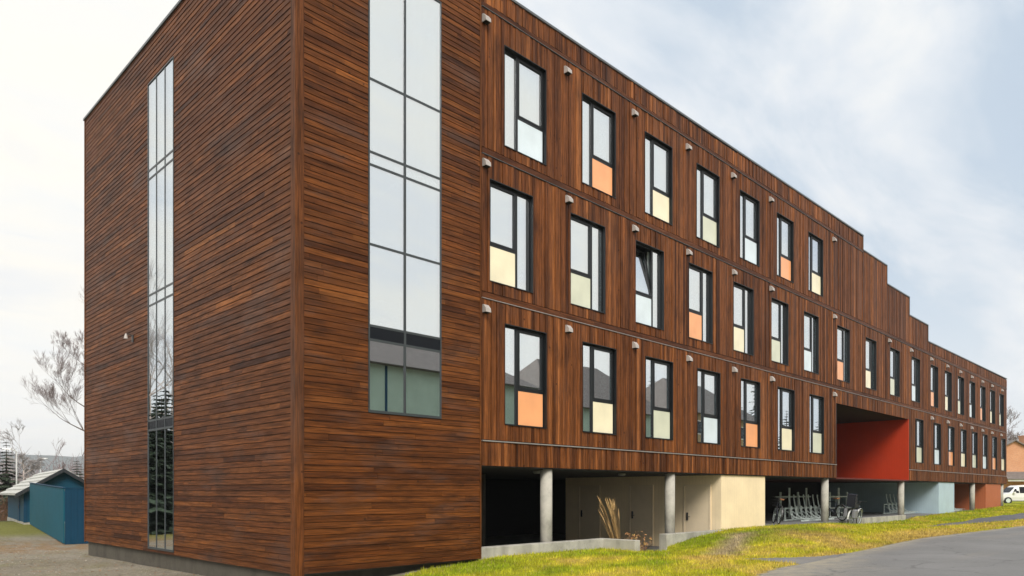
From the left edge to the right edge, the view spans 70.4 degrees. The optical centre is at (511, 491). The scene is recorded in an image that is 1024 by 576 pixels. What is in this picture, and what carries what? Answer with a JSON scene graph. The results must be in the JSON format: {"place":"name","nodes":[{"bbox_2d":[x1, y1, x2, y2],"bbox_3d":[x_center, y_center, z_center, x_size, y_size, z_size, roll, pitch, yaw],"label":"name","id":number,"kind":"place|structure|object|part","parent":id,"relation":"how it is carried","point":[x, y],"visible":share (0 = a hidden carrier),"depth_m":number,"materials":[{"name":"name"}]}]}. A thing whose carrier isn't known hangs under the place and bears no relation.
{"place":"outdoors","nodes":[
{"label":"outdoors","id":0,"kind":"place"},
{"bbox_2d":[0,453,83,481],"bbox_3d":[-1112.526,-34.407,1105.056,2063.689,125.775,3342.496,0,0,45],"label":"hills","id":1,"kind":"structure","parent":0,"point":[61,458],"depth_m":1502.47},
{"bbox_2d":[0,501,1023,575],"bbox_3d":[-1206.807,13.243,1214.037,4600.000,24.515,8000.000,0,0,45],"label":"ground","id":2,"kind":"structure","parent":0,"point":[29,536],"depth_m":18.50,"materials":[{"name":"green plant"}]},
{"bbox_2d":[0,497,7,520],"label":"bush","id":3,"kind":"object","parent":2,"relation":"on","point":[2,509],"visible":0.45,"depth_m":50.41,"materials":[{"name":"plant"}]},
{"bbox_2d":[2,448,16,483],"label":"street lamp","id":4,"kind":"object","parent":2,"relation":"on","point":[16,460],"visible":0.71,"depth_m":47.96,"materials":[{"name":"white metal"}]},
{"bbox_2d":[0,442,22,519],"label":"spruce tree","id":5,"kind":"object","parent":2,"relation":"on","point":[7,481],"visible":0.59,"depth_m":59.69,"materials":[{"name":"green plant"}]},
{"bbox_2d":[0,417,45,483],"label":"birch tree","id":6,"kind":"object","parent":2,"relation":"on","point":[37,466],"visible":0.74,"depth_m":69.80,"materials":[{"name":"grey plant"}]},
{"bbox_2d":[0,468,83,524],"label":"shed","id":7,"kind":"structure","parent":2,"relation":"on","point":[18,503],"depth_m":38.28,"materials":[{"name":"teal wood"}]},
{"bbox_2d":[17,496,18,520],"bbox_3d":[-26.750,0.800,39.338,0.070,1.540,1.100,0,0,-39],"label":"door","id":8,"kind":"structure","parent":7,"relation":"in","point":[18,496],"depth_m":39.19,"materials":[{"name":"wood"}]},
{"bbox_2d":[0,443,83,511],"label":"thicket","id":9,"kind":"object","parent":2,"relation":"on","point":[70,469],"visible":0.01,"depth_m":88.65,"materials":[{"name":"grey plant"}]},
{"bbox_2d":[19,286,83,430],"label":"bare tree","id":10,"kind":"object","parent":2,"relation":"on","point":[52,388],"visible":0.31,"depth_m":44.16,"materials":[{"name":"grey plant"}]},
{"bbox_2d":[29,482,87,543],"bbox_3d":[-18.993,0.748,32.786,3.677,2.425,12.050,0,0,-39],"label":"timber enclosure","id":11,"kind":"object","parent":2,"relation":"on","point":[57,512],"visible":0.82,"depth_m":27.81,"materials":[{"name":"wood"}]},
{"bbox_2d":[51,440,65,469],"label":"bare tree","id":12,"kind":"object","parent":2,"relation":"on","point":[62,467],"visible":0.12,"depth_m":78.46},
{"bbox_2d":[72,461,83,477],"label":"spruce tree","id":13,"kind":"object","parent":2,"relation":"on","point":[78,469],"visible":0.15,"depth_m":60.83,"materials":[{"name":"grey plant"}]},
{"bbox_2d":[0,536,198,575],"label":"gravel","id":14,"kind":"structure","parent":2,"relation":"on","point":[67,563],"depth_m":18.70,"materials":[{"name":"grey stone"}]},
{"bbox_2d":[83,0,1006,575],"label":"apartment building","id":15,"kind":"structure","parent":2,"relation":"on","point":[385,286],"depth_m":17.10,"materials":[{"name":"wood"}]},
{"bbox_2d":[148,56,174,551],"bbox_3d":[-8.259,-4.265,17.111,1.650,11.290,0.084,0,0,45],"label":"stair window","id":16,"kind":"structure","parent":15,"relation":"in","point":[161,376],"depth_m":17.05,"materials":[{"name":"clear glass"}]},
{"bbox_2d":[368,0,441,418],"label":"stair window","id":17,"kind":"structure","parent":15,"relation":"in","point":[405,36],"depth_m":14.27,"materials":[{"name":"clear glass"}]},
{"bbox_2d":[490,178,532,292],"bbox_3d":[-0.061,-5.837,16.726,0.215,2.295,1.420,0,0,45],"label":"window","id":18,"kind":"structure","parent":15,"relation":"in","point":[511,209],"depth_m":16.78,"materials":[{"name":"glass"}]},
{"bbox_2d":[504,44,545,165],"bbox_3d":[0.267,-9.007,17.056,0.215,2.305,1.420,0,0,45],"label":"window","id":19,"kind":"structure","parent":15,"relation":"in","point":[524,80],"depth_m":17.10,"materials":[{"name":"glass"}]},
{"bbox_2d":[505,323,546,428],"bbox_3d":[0.274,-2.675,17.063,0.215,2.310,1.420,0,0,45],"label":"window","id":20,"kind":"structure","parent":15,"relation":"in","point":[525,348],"depth_m":17.14,"materials":[{"name":"glass"}]},
{"bbox_2d":[571,212,605,313],"bbox_3d":[1.900,-5.837,18.700,0.215,2.295,1.420,0,0,45],"label":"window","id":21,"kind":"structure","parent":15,"relation":"in","point":[587,236],"depth_m":18.79,"materials":[{"name":"glass"}]},
{"bbox_2d":[579,485,599,539],"bbox_3d":[2.901,0.840,27.438,1.020,2.160,0.101,0,0,45],"label":"door","id":22,"kind":"structure","parent":15,"relation":"in","point":[589,516],"depth_m":27.45,"materials":[{"name":"metal"}]},
{"bbox_2d":[582,92,615,198],"bbox_3d":[2.223,-9.007,19.026,0.215,2.305,1.420,0,0,45],"label":"window","id":23,"kind":"structure","parent":15,"relation":"in","point":[598,121],"depth_m":19.11,"materials":[{"name":"glass"}]},
{"bbox_2d":[582,341,616,434],"bbox_3d":[2.240,-2.675,19.043,0.215,2.310,1.420,0,0,45],"label":"window","id":24,"kind":"structure","parent":15,"relation":"in","point":[598,361],"depth_m":19.11,"materials":[{"name":"glass"}]},
{"bbox_2d":[629,485,652,545],"bbox_3d":[4.561,0.840,25.789,1.020,2.160,0.101,0,0,45],"label":"door","id":25,"kind":"structure","parent":15,"relation":"in","point":[640,498],"depth_m":25.80,"materials":[{"name":"metal"}]},
{"bbox_2d":[636,240,663,329],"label":"window","id":26,"kind":"structure","parent":15,"relation":"in","point":[649,271],"depth_m":20.83,"materials":[{"name":"glass"}]},
{"bbox_2d":[645,131,672,225],"bbox_3d":[4.179,-9.007,20.995,0.215,2.305,1.420,0,0,45],"label":"window","id":27,"kind":"structure","parent":15,"relation":"in","point":[658,154],"depth_m":21.11,"materials":[{"name":"glass"}]},
{"bbox_2d":[645,356,672,439],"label":"window","id":28,"kind":"structure","parent":15,"relation":"in","point":[658,372],"depth_m":21.11,"materials":[{"name":"glass"}]},
{"bbox_2d":[683,484,710,531],"bbox_3d":[6.151,0.840,24.211,1.020,2.160,0.101,0,0,45],"label":"door","id":29,"kind":"structure","parent":15,"relation":"in","point":[696,498],"depth_m":24.24,"materials":[{"name":"metal"}]},
{"bbox_2d":[689,262,712,343],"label":"window","id":30,"kind":"structure","parent":15,"relation":"in","point":[700,279],"depth_m":22.75,"materials":[{"name":"glass"}]},
{"bbox_2d":[696,163,719,247],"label":"window","id":31,"kind":"structure","parent":15,"relation":"in","point":[707,182],"depth_m":23.07,"materials":[{"name":"glass"}]},
{"bbox_2d":[697,368,720,444],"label":"window","id":32,"kind":"structure","parent":15,"relation":"in","point":[708,382],"depth_m":23.12,"materials":[{"name":"glass"}]},
{"bbox_2d":[733,281,753,355],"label":"window","id":33,"kind":"structure","parent":15,"relation":"in","point":[743,296],"depth_m":24.72,"materials":[{"name":"glass"}]},
{"bbox_2d":[740,189,759,266],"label":"window","id":34,"kind":"structure","parent":15,"relation":"in","point":[749,206],"depth_m":25.08,"materials":[{"name":"glass"}]},
{"bbox_2d":[741,378,760,447],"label":"window","id":35,"kind":"structure","parent":15,"relation":"in","point":[750,390],"depth_m":25.13,"materials":[{"name":"glass"}]},
{"bbox_2d":[772,496,786,523],"bbox_3d":[10.318,0.726,28.133,0.579,1.048,1.781,9,2,10],"label":"bicycle","id":36,"kind":"object","parent":15,"relation":"on","point":[777,511],"visible":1,"depth_m":28.27,"materials":[{"name":"paint"}]},
{"bbox_2d":[772,297,788,365],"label":"window","id":37,"kind":"structure","parent":15,"relation":"in","point":[780,310],"depth_m":26.74,"materials":[{"name":"glass"}]},
{"bbox_2d":[777,212,793,282],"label":"window","id":38,"kind":"structure","parent":15,"relation":"in","point":[785,227],"depth_m":27.05,"materials":[{"name":"glass"}]},
{"bbox_2d":[778,387,794,450],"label":"window","id":39,"kind":"structure","parent":15,"relation":"in","point":[786,397],"depth_m":27.12,"materials":[{"name":"glass"}]},
{"bbox_2d":[774,488,810,518],"bbox_3d":[13.345,0.526,34.391,0.500,1.420,3.850,0,0,45],"label":"bicycle rack","id":40,"kind":"object","parent":15,"relation":"on","point":[780,496],"visible":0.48,"depth_m":34.03,"materials":[{"name":"metal"}]},
{"bbox_2d":[783,494,836,520],"bbox_3d":[13.081,0.680,31.598,1.040,1.113,3.516,0,0,45],"label":"bicycle rack","id":41,"kind":"object","parent":15,"relation":"on","point":[811,518],"visible":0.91,"depth_m":31.48,"materials":[{"name":"metal"}]},
{"bbox_2d":[804,311,818,373],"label":"window","id":42,"kind":"structure","parent":15,"relation":"in","point":[811,322],"depth_m":28.69,"materials":[{"name":"glass"}]},
{"bbox_2d":[808,231,822,296],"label":"window","id":43,"kind":"structure","parent":15,"relation":"in","point":[815,244],"depth_m":29.00,"materials":[{"name":"glass"}]},
{"bbox_2d":[809,394,823,453],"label":"window","id":44,"kind":"structure","parent":15,"relation":"in","point":[816,403],"depth_m":29.07,"materials":[{"name":"glass"}]},
{"bbox_2d":[819,496,845,520],"bbox_3d":[13.954,0.722,31.574,0.579,1.047,1.781,-6,2,-15],"label":"bicycle","id":45,"kind":"object","parent":15,"relation":"on","point":[836,507],"visible":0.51,"depth_m":31.35,"materials":[{"name":"paint"}]},
{"bbox_2d":[829,488,850,517],"bbox_3d":[15.940,0.526,35.443,0.500,1.420,3.200,0,0,45],"label":"bicycle rack","id":46,"kind":"object","parent":15,"relation":"on","point":[837,496],"visible":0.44,"depth_m":35.39,"materials":[{"name":"metal"}]},
{"bbox_2d":[837,325,849,382],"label":"window","id":47,"kind":"structure","parent":15,"relation":"in","point":[843,334],"depth_m":31.06,"materials":[{"name":"glass"}]},
{"bbox_2d":[866,337,876,390],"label":"window","id":48,"kind":"structure","parent":15,"relation":"in","point":[871,345],"depth_m":33.55,"materials":[{"name":"glass"}]},
{"bbox_2d":[890,347,899,396],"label":"window","id":49,"kind":"structure","parent":15,"relation":"in","point":[894,354],"depth_m":35.75,"materials":[{"name":"glass"}]},
{"bbox_2d":[883,494,917,513],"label":"bicycle rack","id":50,"kind":"object","parent":15,"relation":"on","point":[896,506],"visible":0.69,"depth_m":41.07,"materials":[{"name":"metal"}]},
{"bbox_2d":[912,356,919,402],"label":"window","id":51,"kind":"structure","parent":15,"relation":"in","point":[915,362],"depth_m":38.10,"materials":[{"name":"metal"}]},
{"bbox_2d":[915,418,923,462],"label":"window","id":52,"kind":"structure","parent":15,"relation":"in","point":[919,424],"depth_m":38.63,"materials":[{"name":"metal"}]},
{"bbox_2d":[931,364,937,407],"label":"window","id":53,"kind":"structure","parent":15,"relation":"in","point":[934,370],"depth_m":40.64,"materials":[{"name":"glass"}]},
{"bbox_2d":[933,422,940,464],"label":"window","id":54,"kind":"structure","parent":15,"relation":"in","point":[936,427],"depth_m":40.89,"materials":[{"name":"metal"}]},
{"bbox_2d":[945,370,951,411],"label":"window","id":55,"kind":"structure","parent":15,"relation":"in","point":[948,375],"depth_m":42.63,"materials":[{"name":"metal"}]},
{"bbox_2d":[948,426,954,465],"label":"window","id":56,"kind":"structure","parent":15,"relation":"in","point":[951,430],"depth_m":43.05,"materials":[{"name":"metal"}]},
{"bbox_2d":[958,376,963,414],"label":"window","id":57,"kind":"structure","parent":15,"relation":"in","point":[960,380],"depth_m":44.40,"materials":[{"name":"glass"}]},
{"bbox_2d":[960,429,966,466],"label":"window","id":58,"kind":"structure","parent":15,"relation":"in","point":[963,433],"depth_m":44.94,"materials":[{"name":"metal"}]},
{"bbox_2d":[969,381,975,418],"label":"window","id":59,"kind":"structure","parent":15,"relation":"in","point":[971,384],"depth_m":46.30,"materials":[{"name":"glass"}]},
{"bbox_2d":[972,431,977,467],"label":"window","id":60,"kind":"structure","parent":15,"relation":"in","point":[974,434],"depth_m":46.90,"materials":[{"name":"glass"}]},
{"bbox_2d":[980,385,985,421],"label":"window","id":61,"kind":"structure","parent":15,"relation":"in","point":[982,389],"depth_m":48.43,"materials":[{"name":"glass"}]},
{"bbox_2d":[983,434,987,468],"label":"window","id":62,"kind":"structure","parent":15,"relation":"in","point":[985,437],"depth_m":48.94,"materials":[{"name":"glass"}]},
{"bbox_2d":[990,389,994,423],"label":"window","id":63,"kind":"structure","parent":15,"relation":"in","point":[992,393],"depth_m":50.43,"materials":[{"name":"glass"}]},
{"bbox_2d":[992,436,996,469],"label":"window","id":64,"kind":"structure","parent":15,"relation":"in","point":[994,439],"depth_m":50.84,"materials":[{"name":"metal"}]},
{"bbox_2d":[999,393,1003,426],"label":"window","id":65,"kind":"structure","parent":15,"relation":"in","point":[1001,397],"depth_m":52.40,"materials":[{"name":"metal"}]},
{"bbox_2d":[1001,438,1005,470],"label":"window","id":66,"kind":"structure","parent":15,"relation":"in","point":[1003,441],"depth_m":52.77,"materials":[{"name":"metal"}]},
{"bbox_2d":[471,538,639,560],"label":"retaining wall","id":67,"kind":"structure","parent":2,"relation":"on","point":[539,547],"depth_m":17.66,"materials":[{"name":"grey concrete"}]},
{"bbox_2d":[625,531,651,550],"bbox_3d":[3.493,1.466,20.135,0.862,0.920,0.800,0,0,0],"label":"shrub","id":68,"kind":"object","parent":2,"relation":"on","point":[638,538],"visible":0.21,"depth_m":20.20,"materials":[{"name":"brown plant"}]},
{"bbox_2d":[659,529,720,550],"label":"retaining wall","id":69,"kind":"structure","parent":2,"relation":"on","point":[666,540],"depth_m":21.38,"materials":[{"name":"grey concrete"}]},
{"bbox_2d":[401,504,1023,575],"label":"lawn grass","id":70,"kind":"structure","parent":2,"relation":"on","point":[819,528],"depth_m":18.17,"materials":[{"name":"green plant"}]},
{"bbox_2d":[843,493,862,523],"bbox_3d":[14.578,0.755,30.748,0.579,1.347,1.781,11,7,42],"label":"bicycle","id":71,"kind":"object","parent":2,"relation":"on","point":[851,500],"visible":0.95,"depth_m":30.18,"materials":[{"name":"paint"}]},
{"bbox_2d":[1003,435,1023,489],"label":"brick house","id":72,"kind":"structure","parent":2,"relation":"on","point":[1015,462],"depth_m":89.50,"materials":[{"name":"brick"}]},
{"bbox_2d":[1003,485,1023,502],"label":"parked car","id":73,"kind":"object","parent":2,"relation":"on","point":[1013,493],"visible":0.44,"depth_m":65.32,"materials":[{"name":"white paint"}]},
{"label":"window","id":74,"kind":"part","parent":73,"relation":"part of","materials":[{"name":"black glass"}]},
{"bbox_2d":[1007,407,1023,440],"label":"bare tree","id":75,"kind":"object","parent":2,"relation":"on","point":[1011,432],"visible":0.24,"depth_m":100.99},
{"bbox_2d":[0,0,1023,456],"label":"sky","id":76,"kind":"structure","parent":0,"point":[903,120],"materials":[{"name":"white"}]},
{"bbox_2d":[597,496,619,538],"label":"ornamental grass","id":77,"kind":"object","parent":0,"point":[612,505],"depth_m":19.56,"materials":[{"name":"plant"}]},
{"bbox_2d":[627,534,651,550],"bbox_3d":[3.289,1.531,19.580,0.720,0.791,1.069,0,0,77],"label":"shrub","id":78,"kind":"object","parent":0,"point":[643,545],"visible":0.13,"depth_m":19.68,"materials":[{"name":"brown plant"}]},
{"bbox_2d":[744,553,850,563],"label":"driveway","id":79,"kind":"structure","parent":0,"point":[801,560],"depth_m":16.12,"materials":[{"name":"grey asphalt"}]},
{"bbox_2d":[761,526,1023,575],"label":"road","id":80,"kind":"structure","parent":0,"point":[997,552],"depth_m":15.58,"materials":[{"name":"grey asphalt"}]},
{"bbox_2d":[933,513,1023,525],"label":"path","id":81,"kind":"structure","parent":0,"point":[1019,516],"depth_m":34.56,"materials":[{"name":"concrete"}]}
]}

